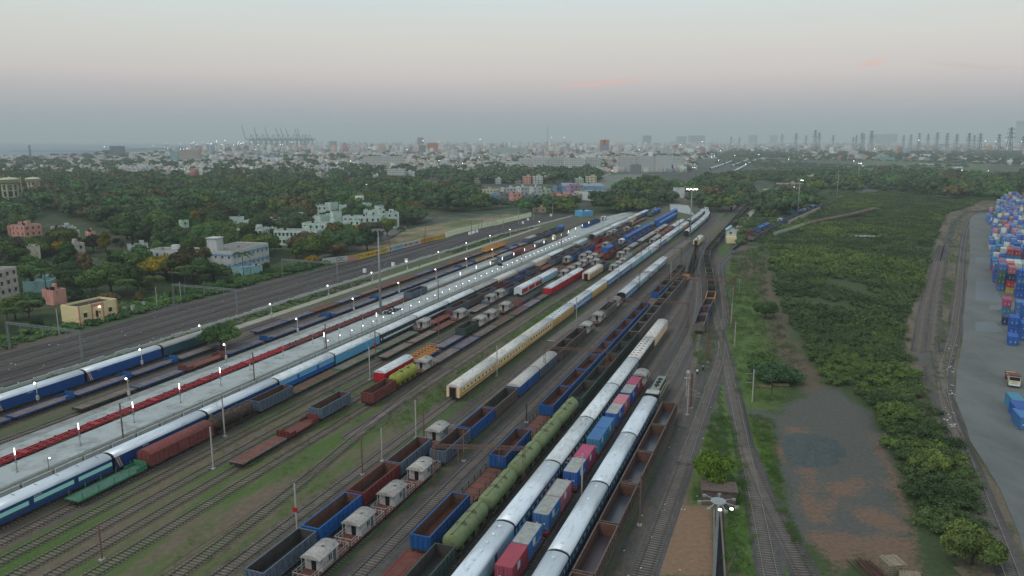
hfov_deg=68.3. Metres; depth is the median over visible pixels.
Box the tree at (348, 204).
[336,202,357,209]
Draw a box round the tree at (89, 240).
[82,234,99,251]
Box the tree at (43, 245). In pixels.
[6,237,50,252]
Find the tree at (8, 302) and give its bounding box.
[0,293,24,319]
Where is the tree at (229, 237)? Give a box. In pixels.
[218,230,239,243]
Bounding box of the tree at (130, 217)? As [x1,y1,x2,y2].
[124,214,139,238]
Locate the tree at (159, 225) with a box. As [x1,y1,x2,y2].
[148,220,170,244]
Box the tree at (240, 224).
[234,222,249,231]
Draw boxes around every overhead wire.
[0,224,609,490]
[1,219,488,342]
[1,220,504,357]
[6,217,505,350]
[15,228,445,333]
[154,232,665,575]
[311,232,699,575]
[399,228,721,575]
[572,235,752,575]
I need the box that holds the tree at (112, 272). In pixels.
[71,261,140,291]
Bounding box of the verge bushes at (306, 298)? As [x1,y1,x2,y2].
[0,227,533,393]
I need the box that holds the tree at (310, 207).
[304,199,317,218]
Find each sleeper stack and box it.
[878,554,906,575]
[898,569,920,575]
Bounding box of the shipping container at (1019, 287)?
[1015,283,1023,291]
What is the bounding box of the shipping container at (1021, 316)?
[1020,311,1023,320]
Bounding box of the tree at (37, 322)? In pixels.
[29,319,43,326]
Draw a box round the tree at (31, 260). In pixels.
[9,254,49,279]
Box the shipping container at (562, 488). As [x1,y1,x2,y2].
[546,478,571,511]
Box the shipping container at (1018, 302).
[1015,299,1023,309]
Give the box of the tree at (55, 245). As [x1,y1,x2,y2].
[51,241,68,250]
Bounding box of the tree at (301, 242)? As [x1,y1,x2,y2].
[297,239,306,255]
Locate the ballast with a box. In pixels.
[0,161,737,387]
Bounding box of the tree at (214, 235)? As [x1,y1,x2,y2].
[199,234,225,243]
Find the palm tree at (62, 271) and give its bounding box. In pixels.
[47,270,72,287]
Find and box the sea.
[0,143,251,155]
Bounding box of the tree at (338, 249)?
[326,243,348,256]
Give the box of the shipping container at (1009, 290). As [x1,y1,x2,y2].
[1005,287,1013,293]
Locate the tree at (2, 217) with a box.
[0,213,7,219]
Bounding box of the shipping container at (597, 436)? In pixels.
[586,427,606,452]
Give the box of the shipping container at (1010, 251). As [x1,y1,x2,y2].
[1007,248,1014,255]
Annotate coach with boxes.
[0,370,85,411]
[0,453,113,525]
[78,345,162,381]
[102,411,206,469]
[156,330,207,355]
[197,378,278,419]
[270,353,334,385]
[326,332,379,363]
[373,315,416,342]
[409,301,448,319]
[443,289,474,304]
[446,358,495,398]
[451,520,514,575]
[470,279,497,292]
[487,336,527,368]
[492,270,517,282]
[496,460,559,536]
[512,262,534,272]
[514,277,540,295]
[519,318,552,345]
[530,255,550,265]
[532,550,568,575]
[536,268,557,283]
[544,416,593,476]
[545,303,573,326]
[546,248,563,257]
[547,481,607,571]
[562,243,576,251]
[567,290,591,311]
[573,238,587,244]
[580,383,618,427]
[582,264,602,279]
[584,279,606,298]
[589,230,603,238]
[590,432,635,498]
[600,270,619,286]
[601,225,613,234]
[606,357,638,393]
[612,222,621,228]
[615,262,631,276]
[617,281,637,300]
[619,218,628,225]
[621,396,656,447]
[627,255,641,267]
[627,336,654,368]
[628,215,635,220]
[631,272,648,288]
[635,212,642,219]
[637,248,650,260]
[643,264,658,278]
[644,319,667,346]
[647,242,658,254]
[653,256,666,269]
[654,237,665,248]
[664,233,672,242]
[669,228,678,235]
[670,222,678,228]
[674,225,683,233]
[680,221,688,228]
[683,227,693,235]
[686,217,695,223]
[691,223,697,230]
[693,235,703,244]
[695,220,701,226]
[699,216,705,223]
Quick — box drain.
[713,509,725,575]
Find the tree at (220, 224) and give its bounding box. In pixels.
[187,220,235,230]
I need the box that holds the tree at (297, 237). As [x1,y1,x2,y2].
[284,231,318,251]
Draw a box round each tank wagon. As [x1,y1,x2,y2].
[208,400,256,434]
[388,363,419,389]
[442,500,490,558]
[478,467,518,516]
[507,440,542,482]
[531,417,562,454]
[552,397,579,430]
[624,253,632,259]
[634,246,642,252]
[773,230,781,235]
[781,228,788,233]
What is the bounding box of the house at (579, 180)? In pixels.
[575,177,583,182]
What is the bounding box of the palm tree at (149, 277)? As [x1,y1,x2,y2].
[142,275,165,291]
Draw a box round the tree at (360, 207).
[351,203,373,214]
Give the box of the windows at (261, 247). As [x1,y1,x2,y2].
[209,247,267,268]
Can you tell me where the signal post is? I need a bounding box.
[684,370,690,396]
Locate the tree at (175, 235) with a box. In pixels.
[153,226,186,243]
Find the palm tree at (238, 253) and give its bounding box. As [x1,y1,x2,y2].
[232,251,252,273]
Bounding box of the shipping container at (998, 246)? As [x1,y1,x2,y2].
[996,244,1002,250]
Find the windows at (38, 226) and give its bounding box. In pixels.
[12,226,39,234]
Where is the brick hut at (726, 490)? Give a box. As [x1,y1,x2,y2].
[700,479,738,506]
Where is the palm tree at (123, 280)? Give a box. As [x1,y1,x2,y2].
[115,278,139,300]
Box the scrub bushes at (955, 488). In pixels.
[792,322,997,533]
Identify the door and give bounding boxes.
[24,393,27,401]
[28,497,34,509]
[74,476,78,487]
[496,565,510,575]
[534,513,546,529]
[564,471,575,486]
[587,439,598,452]
[606,413,615,424]
[997,284,1003,290]
[998,278,1004,283]
[999,265,1006,270]
[999,271,1005,277]
[1002,307,1009,313]
[1003,300,1010,306]
[1003,317,1008,324]
[1006,287,1013,293]
[1007,281,1014,286]
[1008,250,1013,254]
[1008,274,1014,280]
[1008,337,1017,345]
[1009,267,1015,273]
[1009,326,1017,332]
[1010,318,1018,325]
[1015,250,1020,255]
[1016,291,1022,297]
[1016,303,1020,309]
[1017,277,1023,283]
[1017,284,1023,290]
[1018,271,1023,276]
[1020,418,1023,429]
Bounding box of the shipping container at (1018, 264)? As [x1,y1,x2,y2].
[1014,261,1021,269]
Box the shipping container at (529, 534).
[512,521,542,561]
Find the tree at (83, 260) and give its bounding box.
[74,252,95,268]
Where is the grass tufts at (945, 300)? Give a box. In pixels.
[931,215,960,390]
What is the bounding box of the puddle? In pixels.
[780,432,845,467]
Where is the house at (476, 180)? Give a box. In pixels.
[474,177,480,182]
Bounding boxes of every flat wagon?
[0,416,11,424]
[5,390,74,418]
[64,459,147,504]
[72,387,136,410]
[74,371,131,396]
[130,369,183,389]
[132,355,178,376]
[178,344,219,360]
[178,350,225,371]
[226,340,264,355]
[229,436,286,465]
[250,320,287,333]
[259,327,299,341]
[276,413,318,439]
[281,311,314,322]
[293,313,329,328]
[293,369,340,394]
[309,302,339,312]
[324,306,355,317]
[332,348,382,370]
[334,294,361,303]
[350,295,378,307]
[356,287,381,296]
[376,331,418,349]
[377,342,413,359]
[378,281,400,288]
[381,291,397,298]
[383,550,424,575]
[392,284,413,291]
[395,275,417,282]
[406,330,437,344]
[408,278,430,285]
[410,343,440,363]
[413,270,432,276]
[426,272,447,279]
[428,265,446,271]
[430,320,456,331]
[431,311,453,324]
[433,348,459,363]
[434,335,463,348]
[442,260,460,265]
[443,265,461,273]
[452,336,479,349]
[456,256,472,260]
[462,260,475,268]
[462,463,502,505]
[467,301,488,312]
[468,252,483,256]
[472,325,498,337]
[475,257,486,262]
[481,245,495,252]
[484,253,498,258]
[491,315,514,326]
[494,241,506,248]
[495,247,509,253]
[508,306,528,316]
[510,244,518,249]
[519,241,526,246]
[522,299,541,307]
[522,413,551,439]
[525,247,536,252]
[534,291,549,300]
[541,264,553,270]
[592,249,600,253]
[646,295,658,306]
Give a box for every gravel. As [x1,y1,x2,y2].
[20,236,592,488]
[294,238,727,575]
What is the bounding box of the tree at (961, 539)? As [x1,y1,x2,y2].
[940,518,1009,566]
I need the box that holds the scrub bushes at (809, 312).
[756,190,980,327]
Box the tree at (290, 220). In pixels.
[273,212,314,228]
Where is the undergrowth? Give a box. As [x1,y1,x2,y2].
[0,253,360,347]
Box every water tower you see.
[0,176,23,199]
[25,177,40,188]
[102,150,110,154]
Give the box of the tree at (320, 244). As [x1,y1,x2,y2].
[303,234,331,256]
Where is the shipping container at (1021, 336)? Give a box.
[1019,328,1023,340]
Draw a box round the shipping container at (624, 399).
[612,394,629,415]
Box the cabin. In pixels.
[725,225,736,242]
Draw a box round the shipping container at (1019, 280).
[1016,277,1023,283]
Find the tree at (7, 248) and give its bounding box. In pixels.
[0,240,27,257]
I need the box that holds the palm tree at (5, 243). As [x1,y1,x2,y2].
[0,242,13,259]
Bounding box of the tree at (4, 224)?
[0,216,22,232]
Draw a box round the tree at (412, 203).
[404,199,426,209]
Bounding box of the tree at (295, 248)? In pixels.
[289,242,302,258]
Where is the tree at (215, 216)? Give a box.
[200,212,233,221]
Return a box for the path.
[233,228,537,328]
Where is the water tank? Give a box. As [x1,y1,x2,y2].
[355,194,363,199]
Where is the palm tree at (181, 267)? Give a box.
[171,265,195,289]
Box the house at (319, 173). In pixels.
[315,171,321,177]
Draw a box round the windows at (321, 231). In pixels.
[275,231,321,242]
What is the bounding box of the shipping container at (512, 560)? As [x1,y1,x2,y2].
[495,542,527,575]
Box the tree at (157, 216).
[150,210,178,222]
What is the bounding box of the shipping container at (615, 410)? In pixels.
[605,403,623,425]
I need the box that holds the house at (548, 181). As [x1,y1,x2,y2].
[544,174,552,182]
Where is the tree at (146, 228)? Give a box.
[140,217,176,236]
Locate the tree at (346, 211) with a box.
[329,207,352,221]
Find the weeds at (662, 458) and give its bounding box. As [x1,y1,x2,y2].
[335,295,740,575]
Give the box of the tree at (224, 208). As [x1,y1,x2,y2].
[200,202,236,214]
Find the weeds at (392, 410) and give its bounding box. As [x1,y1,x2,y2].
[28,248,748,575]
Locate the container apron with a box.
[955,210,1023,552]
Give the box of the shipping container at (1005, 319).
[1001,313,1008,324]
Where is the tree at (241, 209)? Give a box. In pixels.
[226,202,248,216]
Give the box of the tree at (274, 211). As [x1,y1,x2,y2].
[268,208,280,214]
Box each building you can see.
[0,266,19,299]
[7,222,21,236]
[10,221,42,237]
[22,275,56,292]
[26,244,40,258]
[41,283,66,305]
[51,223,72,228]
[61,239,85,252]
[85,228,95,235]
[109,146,124,155]
[127,240,147,250]
[148,244,199,273]
[170,151,178,160]
[178,149,201,160]
[179,219,188,227]
[205,236,268,271]
[229,215,243,221]
[233,262,262,276]
[237,224,268,233]
[244,217,276,229]
[258,153,279,156]
[273,226,321,244]
[302,220,347,230]
[314,203,327,215]
[314,214,328,221]
[328,202,337,210]
[330,210,341,221]
[339,203,346,210]
[342,213,382,223]
[343,218,360,224]
[362,201,371,206]
[363,156,404,165]
[363,207,382,214]
[377,209,398,227]
[387,168,405,176]
[417,137,423,144]
[419,145,425,151]
[427,143,437,151]
[444,148,456,152]
[480,187,499,193]
[487,192,499,198]
[489,147,528,153]
[497,161,518,163]
[497,191,508,201]
[500,186,515,192]
[509,191,521,201]
[516,185,527,193]
[519,157,532,164]
[522,192,538,197]
[529,185,541,195]
[532,205,545,212]
[533,157,547,166]
[541,187,549,194]
[548,157,563,166]
[549,190,560,196]
[553,184,561,191]
[557,192,569,197]
[561,183,604,192]
[564,157,583,166]
[566,183,578,193]
[571,192,581,199]
[574,190,606,200]
[575,183,582,190]
[575,209,592,216]
[585,156,600,166]
[600,139,608,151]
[617,155,636,171]
[630,164,640,173]
[636,155,653,171]
[642,136,650,144]
[654,155,671,171]
[661,148,671,154]
[672,156,684,163]
[673,187,684,197]
[676,136,686,143]
[688,135,704,142]
[748,135,757,142]
[769,135,777,142]
[776,181,802,184]
[869,134,884,143]
[874,156,894,160]
[884,134,897,143]
[1014,121,1023,143]
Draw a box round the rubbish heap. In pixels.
[378,307,402,314]
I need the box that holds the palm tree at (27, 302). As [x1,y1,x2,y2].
[13,300,41,326]
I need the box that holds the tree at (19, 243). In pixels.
[8,238,30,258]
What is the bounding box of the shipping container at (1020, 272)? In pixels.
[1017,268,1023,276]
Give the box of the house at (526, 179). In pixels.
[522,175,530,183]
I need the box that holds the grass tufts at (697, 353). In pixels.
[690,328,716,371]
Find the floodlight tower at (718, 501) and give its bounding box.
[697,493,738,575]
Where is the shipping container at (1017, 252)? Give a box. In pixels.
[1014,248,1021,255]
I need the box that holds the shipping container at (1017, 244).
[1014,242,1020,246]
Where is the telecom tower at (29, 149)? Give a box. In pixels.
[28,145,31,159]
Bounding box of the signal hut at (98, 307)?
[60,297,117,325]
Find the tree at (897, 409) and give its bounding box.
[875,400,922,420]
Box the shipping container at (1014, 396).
[1004,392,1023,407]
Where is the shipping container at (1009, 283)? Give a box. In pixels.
[1006,280,1014,286]
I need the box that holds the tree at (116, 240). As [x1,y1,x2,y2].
[112,238,120,245]
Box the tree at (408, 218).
[403,215,414,222]
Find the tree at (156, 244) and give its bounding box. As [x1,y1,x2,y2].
[150,240,174,248]
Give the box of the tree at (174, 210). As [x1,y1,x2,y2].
[160,207,190,215]
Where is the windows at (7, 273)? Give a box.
[0,270,16,294]
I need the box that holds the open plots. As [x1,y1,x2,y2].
[597,173,643,188]
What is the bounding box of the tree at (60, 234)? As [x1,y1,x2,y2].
[45,226,82,241]
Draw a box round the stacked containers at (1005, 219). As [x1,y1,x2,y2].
[986,192,1023,255]
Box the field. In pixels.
[350,214,517,252]
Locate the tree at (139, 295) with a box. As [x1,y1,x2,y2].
[134,290,143,300]
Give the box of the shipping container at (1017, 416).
[1011,408,1023,429]
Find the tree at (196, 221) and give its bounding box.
[189,218,203,226]
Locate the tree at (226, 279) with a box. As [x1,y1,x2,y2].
[224,277,232,282]
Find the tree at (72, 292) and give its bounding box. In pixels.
[66,288,83,298]
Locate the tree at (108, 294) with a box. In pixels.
[96,291,121,299]
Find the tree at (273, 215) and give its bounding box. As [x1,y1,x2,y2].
[260,212,279,218]
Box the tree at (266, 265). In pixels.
[262,262,269,269]
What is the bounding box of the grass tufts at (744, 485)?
[691,413,759,575]
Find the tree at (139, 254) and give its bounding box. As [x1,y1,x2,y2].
[106,243,153,265]
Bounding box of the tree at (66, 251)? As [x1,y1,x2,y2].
[52,241,78,264]
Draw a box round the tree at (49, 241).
[35,237,55,253]
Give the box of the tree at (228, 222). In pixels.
[217,220,235,226]
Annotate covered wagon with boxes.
[136,420,213,467]
[373,354,413,382]
[497,251,513,261]
[506,366,538,397]
[511,247,523,257]
[524,235,536,243]
[529,351,556,378]
[533,238,546,247]
[543,280,562,295]
[555,225,564,231]
[557,273,573,287]
[568,268,582,280]
[601,244,613,252]
[627,242,638,250]
[637,237,646,244]
[643,234,651,241]
[647,210,654,216]
[648,231,656,236]
[657,226,664,231]
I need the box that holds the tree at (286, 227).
[277,225,299,228]
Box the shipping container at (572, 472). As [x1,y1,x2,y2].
[563,457,586,486]
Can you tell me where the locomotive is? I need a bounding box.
[645,376,668,407]
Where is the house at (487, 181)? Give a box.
[482,179,492,182]
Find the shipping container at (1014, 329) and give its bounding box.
[1007,323,1018,332]
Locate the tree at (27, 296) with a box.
[13,291,45,319]
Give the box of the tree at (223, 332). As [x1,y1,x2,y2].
[195,323,241,350]
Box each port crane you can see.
[241,125,254,145]
[246,135,261,145]
[254,128,268,146]
[264,127,277,144]
[269,134,285,146]
[275,128,287,144]
[285,128,299,145]
[295,130,306,146]
[297,129,311,144]
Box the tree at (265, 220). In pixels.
[248,214,275,226]
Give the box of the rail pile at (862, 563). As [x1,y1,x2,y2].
[846,557,885,575]
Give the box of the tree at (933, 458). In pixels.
[902,447,954,471]
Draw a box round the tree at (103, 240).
[96,231,111,251]
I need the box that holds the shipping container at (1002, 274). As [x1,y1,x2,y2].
[997,270,1005,277]
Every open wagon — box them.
[244,527,316,575]
[248,384,292,412]
[301,492,361,541]
[308,391,350,420]
[347,462,399,505]
[360,378,395,404]
[385,436,431,475]
[403,286,426,299]
[405,542,455,575]
[410,492,469,552]
[429,427,470,464]
[446,300,469,313]
[455,320,477,337]
[457,407,494,439]
[462,293,483,307]
[477,287,496,295]
[482,387,517,417]
[489,428,530,469]
[490,281,508,289]
[502,282,519,295]
[503,275,520,283]
[513,277,530,283]
[516,270,530,277]
[524,272,540,278]
[526,266,540,272]
[535,233,543,240]
[539,386,570,415]
[540,230,551,236]
[549,228,557,234]
[549,255,562,264]
[549,339,573,361]
[558,252,570,256]
[558,369,586,392]
[563,328,586,348]
[565,248,577,252]
[568,381,595,409]
[569,252,580,260]
[569,571,591,575]
[572,522,618,575]
[573,245,583,251]
[575,354,600,375]
[581,222,592,227]
[583,244,595,251]
[583,366,608,390]
[589,219,599,224]
[591,341,612,359]
[594,235,604,242]
[597,353,619,374]
[598,302,616,317]
[598,482,637,536]
[599,261,609,271]
[602,236,612,241]
[603,250,615,259]
[603,330,623,346]
[606,238,616,243]
[609,341,629,361]
[611,247,620,254]
[614,320,633,334]
[616,244,625,250]
[619,450,653,495]
[620,331,638,348]
[621,241,630,246]
[623,222,631,226]
[624,310,641,323]
[628,237,637,243]
[629,322,646,338]
[633,234,642,238]
[634,302,649,315]
[636,424,665,462]
[637,313,653,328]
[645,306,660,319]
[650,402,676,435]
[651,285,665,297]
[652,298,666,311]
[659,292,672,303]
[661,279,671,287]
[664,286,677,297]
[665,274,676,282]
[670,280,682,290]
[671,269,680,275]
[675,264,685,273]
[675,275,686,285]
[693,315,706,331]
[697,306,709,315]
[701,298,713,311]
[703,254,709,258]
[703,258,710,266]
[704,247,711,252]
[704,263,711,271]
[705,268,712,275]
[705,273,714,278]
[705,291,715,303]
[706,278,715,285]
[707,244,714,250]
[707,285,715,291]
[745,230,755,236]
[748,234,758,240]
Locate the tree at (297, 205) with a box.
[284,202,304,209]
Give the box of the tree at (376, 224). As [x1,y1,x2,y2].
[357,221,383,243]
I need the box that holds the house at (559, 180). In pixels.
[554,177,563,182]
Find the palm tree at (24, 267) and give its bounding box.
[16,265,35,281]
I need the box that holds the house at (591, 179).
[585,175,596,182]
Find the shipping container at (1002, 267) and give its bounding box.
[998,262,1006,270]
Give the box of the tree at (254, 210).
[244,203,262,218]
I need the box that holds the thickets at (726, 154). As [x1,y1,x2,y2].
[712,147,1023,179]
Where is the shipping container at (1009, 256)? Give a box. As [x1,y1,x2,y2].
[1006,255,1013,258]
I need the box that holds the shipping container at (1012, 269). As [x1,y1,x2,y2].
[1008,265,1016,273]
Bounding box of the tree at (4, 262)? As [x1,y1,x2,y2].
[0,256,14,265]
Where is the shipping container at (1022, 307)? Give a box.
[1021,302,1023,312]
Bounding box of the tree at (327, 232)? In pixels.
[321,229,342,241]
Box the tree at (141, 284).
[128,266,152,290]
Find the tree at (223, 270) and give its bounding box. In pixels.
[198,262,231,280]
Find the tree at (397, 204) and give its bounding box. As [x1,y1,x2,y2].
[390,197,405,211]
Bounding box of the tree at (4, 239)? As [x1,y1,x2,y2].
[0,237,14,241]
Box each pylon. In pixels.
[811,130,817,150]
[816,132,821,150]
[867,131,874,152]
[915,133,921,150]
[924,134,930,151]
[933,132,939,153]
[943,133,949,153]
[964,133,972,154]
[975,133,983,155]
[994,134,1001,155]
[1003,127,1015,158]
[1018,136,1023,154]
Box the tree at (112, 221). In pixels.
[108,212,140,238]
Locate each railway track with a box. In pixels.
[0,163,728,374]
[0,165,725,382]
[0,167,709,360]
[0,170,703,366]
[0,215,646,530]
[0,217,595,443]
[0,218,647,546]
[0,235,567,466]
[0,238,523,426]
[0,246,601,565]
[0,318,279,414]
[2,252,600,575]
[40,226,654,575]
[80,218,675,575]
[165,367,447,575]
[204,226,688,575]
[282,246,673,575]
[323,242,689,575]
[337,241,648,438]
[343,274,668,575]
[445,281,686,575]
[491,326,670,575]
[522,372,657,575]
[558,245,649,306]
[568,382,674,575]
[602,409,678,575]
[626,462,694,575]
[644,256,698,372]
[662,238,709,382]
[664,206,717,273]
[665,241,702,326]
[667,326,708,409]
[672,164,751,246]
[672,295,727,465]
[674,204,751,426]
[684,167,743,229]
[685,245,700,274]
[713,329,785,575]
[715,240,748,329]
[722,165,754,216]
[729,239,747,249]
[735,447,820,575]
[739,211,879,245]
[910,245,944,352]
[923,366,973,450]
[926,209,993,389]
[936,207,1023,575]
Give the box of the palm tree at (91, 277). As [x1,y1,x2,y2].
[80,275,107,295]
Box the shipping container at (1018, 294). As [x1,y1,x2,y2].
[1014,290,1023,297]
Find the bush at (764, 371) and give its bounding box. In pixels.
[750,362,806,382]
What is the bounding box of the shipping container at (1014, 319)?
[1008,314,1019,326]
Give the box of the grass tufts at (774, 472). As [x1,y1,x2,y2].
[747,413,808,565]
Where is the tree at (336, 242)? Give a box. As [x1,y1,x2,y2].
[329,239,342,244]
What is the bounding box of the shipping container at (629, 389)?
[620,384,636,403]
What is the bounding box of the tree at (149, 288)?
[144,285,153,292]
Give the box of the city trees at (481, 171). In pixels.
[0,143,1023,181]
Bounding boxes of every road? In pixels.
[736,210,754,230]
[822,186,895,213]
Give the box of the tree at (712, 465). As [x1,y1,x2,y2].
[692,449,734,483]
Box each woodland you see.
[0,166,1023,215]
[0,166,1023,221]
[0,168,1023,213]
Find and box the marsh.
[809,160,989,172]
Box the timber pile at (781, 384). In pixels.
[771,383,789,385]
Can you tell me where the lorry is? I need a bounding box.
[1005,371,1021,386]
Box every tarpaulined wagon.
[622,233,631,240]
[628,230,637,236]
[656,219,666,226]
[664,215,671,222]
[670,213,676,219]
[755,225,764,230]
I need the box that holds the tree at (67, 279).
[56,267,85,283]
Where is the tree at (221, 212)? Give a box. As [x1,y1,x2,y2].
[206,209,230,216]
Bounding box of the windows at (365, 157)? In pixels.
[365,157,404,165]
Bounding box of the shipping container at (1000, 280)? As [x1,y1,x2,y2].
[997,276,1004,284]
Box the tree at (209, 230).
[185,224,226,237]
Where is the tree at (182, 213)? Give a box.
[177,209,188,221]
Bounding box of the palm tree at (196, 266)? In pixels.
[186,265,211,288]
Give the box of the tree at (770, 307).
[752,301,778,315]
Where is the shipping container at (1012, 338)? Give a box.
[1006,332,1018,345]
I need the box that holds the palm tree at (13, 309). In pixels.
[0,307,25,332]
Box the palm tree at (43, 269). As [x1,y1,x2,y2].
[30,267,55,287]
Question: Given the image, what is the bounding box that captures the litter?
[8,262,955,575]
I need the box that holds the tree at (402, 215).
[399,212,407,223]
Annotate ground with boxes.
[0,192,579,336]
[0,192,760,575]
[0,291,578,575]
[166,156,1023,236]
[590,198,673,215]
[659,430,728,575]
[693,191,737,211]
[892,200,1023,575]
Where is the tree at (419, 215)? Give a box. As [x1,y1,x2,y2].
[405,211,425,223]
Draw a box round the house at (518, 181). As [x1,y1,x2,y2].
[515,179,521,183]
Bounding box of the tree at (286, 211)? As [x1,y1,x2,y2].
[277,207,309,216]
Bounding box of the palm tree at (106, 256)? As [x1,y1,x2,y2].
[98,254,118,261]
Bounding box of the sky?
[0,0,1023,143]
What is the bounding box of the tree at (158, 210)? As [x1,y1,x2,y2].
[144,208,168,222]
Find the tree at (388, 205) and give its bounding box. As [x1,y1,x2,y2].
[384,199,392,210]
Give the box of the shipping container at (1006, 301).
[1002,296,1011,306]
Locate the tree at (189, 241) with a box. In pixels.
[180,238,196,246]
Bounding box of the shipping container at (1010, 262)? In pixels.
[1006,261,1013,268]
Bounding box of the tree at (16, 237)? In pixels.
[11,236,27,239]
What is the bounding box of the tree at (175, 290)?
[169,285,178,292]
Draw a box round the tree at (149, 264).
[135,253,175,279]
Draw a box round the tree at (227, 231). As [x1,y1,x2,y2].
[214,228,234,235]
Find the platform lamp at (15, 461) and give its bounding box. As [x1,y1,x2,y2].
[13,447,18,472]
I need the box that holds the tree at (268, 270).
[264,268,273,272]
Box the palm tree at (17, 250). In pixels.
[6,248,26,264]
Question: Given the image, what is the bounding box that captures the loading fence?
[788,207,819,223]
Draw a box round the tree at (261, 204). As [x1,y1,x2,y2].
[257,202,265,209]
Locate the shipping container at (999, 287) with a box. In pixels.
[996,283,1003,290]
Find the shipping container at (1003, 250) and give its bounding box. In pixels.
[1000,247,1006,253]
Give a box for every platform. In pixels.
[0,207,655,491]
[0,262,494,457]
[547,240,690,340]
[670,204,693,214]
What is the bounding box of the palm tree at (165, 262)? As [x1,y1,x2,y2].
[159,260,181,284]
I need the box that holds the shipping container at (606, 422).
[595,416,614,439]
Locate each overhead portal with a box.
[5,321,83,359]
[171,284,237,312]
[281,259,337,281]
[432,444,524,486]
[543,346,608,379]
[607,297,688,326]
[638,271,735,292]
[641,246,681,263]
[659,276,733,301]
[660,235,698,251]
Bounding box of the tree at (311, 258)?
[302,255,319,262]
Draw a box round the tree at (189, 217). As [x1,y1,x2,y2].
[184,214,195,221]
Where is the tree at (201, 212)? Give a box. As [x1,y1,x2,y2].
[188,209,206,217]
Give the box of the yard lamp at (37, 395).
[33,382,38,403]
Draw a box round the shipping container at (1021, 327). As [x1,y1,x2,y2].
[1019,320,1023,331]
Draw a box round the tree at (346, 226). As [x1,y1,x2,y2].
[335,221,355,230]
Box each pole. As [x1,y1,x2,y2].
[689,373,691,407]
[705,310,708,362]
[745,370,754,401]
[771,366,773,394]
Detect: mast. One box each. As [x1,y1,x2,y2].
[97,524,105,561]
[119,403,129,438]
[209,427,215,469]
[211,398,227,437]
[252,352,254,380]
[293,484,297,528]
[324,324,331,348]
[360,435,364,475]
[367,329,376,357]
[368,347,370,380]
[371,229,384,314]
[380,428,384,461]
[410,404,423,436]
[414,400,416,437]
[461,430,465,461]
[495,346,507,376]
[565,453,582,498]
[576,297,585,320]
[623,475,641,526]
[685,386,700,414]
[686,188,697,238]
[690,373,692,408]
[707,333,709,362]
[797,179,802,213]
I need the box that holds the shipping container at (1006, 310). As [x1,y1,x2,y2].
[1001,306,1010,313]
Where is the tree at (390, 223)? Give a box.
[379,217,396,236]
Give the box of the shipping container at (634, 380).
[626,376,641,395]
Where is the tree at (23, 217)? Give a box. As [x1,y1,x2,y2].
[6,214,33,222]
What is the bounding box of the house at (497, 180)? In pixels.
[494,177,500,183]
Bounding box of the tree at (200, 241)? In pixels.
[179,235,223,247]
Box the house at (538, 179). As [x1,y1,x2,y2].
[532,174,542,183]
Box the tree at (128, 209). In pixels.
[122,206,134,212]
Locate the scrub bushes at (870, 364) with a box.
[804,323,968,466]
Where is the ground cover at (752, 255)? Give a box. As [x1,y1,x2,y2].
[724,245,807,405]
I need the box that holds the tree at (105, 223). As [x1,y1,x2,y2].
[99,212,149,228]
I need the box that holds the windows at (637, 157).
[637,157,653,170]
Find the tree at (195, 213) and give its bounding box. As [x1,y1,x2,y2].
[189,209,200,218]
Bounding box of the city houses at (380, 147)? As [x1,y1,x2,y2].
[0,141,1023,174]
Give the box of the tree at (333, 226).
[323,222,341,230]
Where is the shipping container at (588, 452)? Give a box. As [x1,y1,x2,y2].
[573,444,595,470]
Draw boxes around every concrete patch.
[975,281,1001,301]
[975,321,1004,331]
[976,257,990,261]
[989,305,1001,309]
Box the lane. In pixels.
[301,217,435,262]
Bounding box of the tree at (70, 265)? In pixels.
[51,261,78,285]
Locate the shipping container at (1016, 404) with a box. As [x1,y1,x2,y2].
[1008,400,1023,414]
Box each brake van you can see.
[292,538,349,575]
[334,506,384,548]
[370,479,414,516]
[401,456,440,490]
[413,317,434,331]
[414,355,436,374]
[424,420,454,445]
[450,308,469,321]
[472,314,488,328]
[483,293,498,305]
[483,308,498,322]
[494,288,506,299]
[496,301,513,313]
[558,269,569,277]
[561,255,572,264]
[567,265,576,271]
[572,262,582,268]
[577,253,586,261]
[579,259,587,267]
[579,321,594,335]
[585,255,592,263]
[590,258,599,266]
[591,253,598,258]
[592,311,605,324]
[601,242,608,248]
[608,263,617,271]
[610,296,622,307]
[616,251,624,258]
[618,238,625,243]
[619,257,627,263]
[622,247,630,254]
[633,368,649,388]
[649,238,655,244]
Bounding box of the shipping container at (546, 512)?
[533,495,560,530]
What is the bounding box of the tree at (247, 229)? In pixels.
[234,224,258,241]
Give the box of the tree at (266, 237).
[240,232,276,247]
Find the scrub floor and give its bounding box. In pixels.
[720,226,960,575]
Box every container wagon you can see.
[0,450,27,464]
[19,422,98,454]
[89,398,157,425]
[149,379,207,401]
[198,362,249,381]
[242,347,286,364]
[280,334,317,349]
[311,324,344,336]
[338,314,367,326]
[363,306,389,316]
[383,298,408,307]
[511,299,526,307]
[520,292,537,300]
[520,537,544,575]
[533,286,544,292]
[542,493,573,535]
[572,457,596,490]
[596,428,615,456]
[614,405,630,428]
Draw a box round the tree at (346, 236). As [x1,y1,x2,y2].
[327,228,367,251]
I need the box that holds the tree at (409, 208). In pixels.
[399,205,428,221]
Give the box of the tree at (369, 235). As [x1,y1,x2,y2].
[356,226,377,249]
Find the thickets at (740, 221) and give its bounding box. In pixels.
[735,158,863,243]
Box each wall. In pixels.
[0,212,638,497]
[0,215,572,392]
[322,234,444,261]
[445,211,530,237]
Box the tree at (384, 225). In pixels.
[378,221,386,231]
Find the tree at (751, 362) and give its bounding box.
[747,357,776,367]

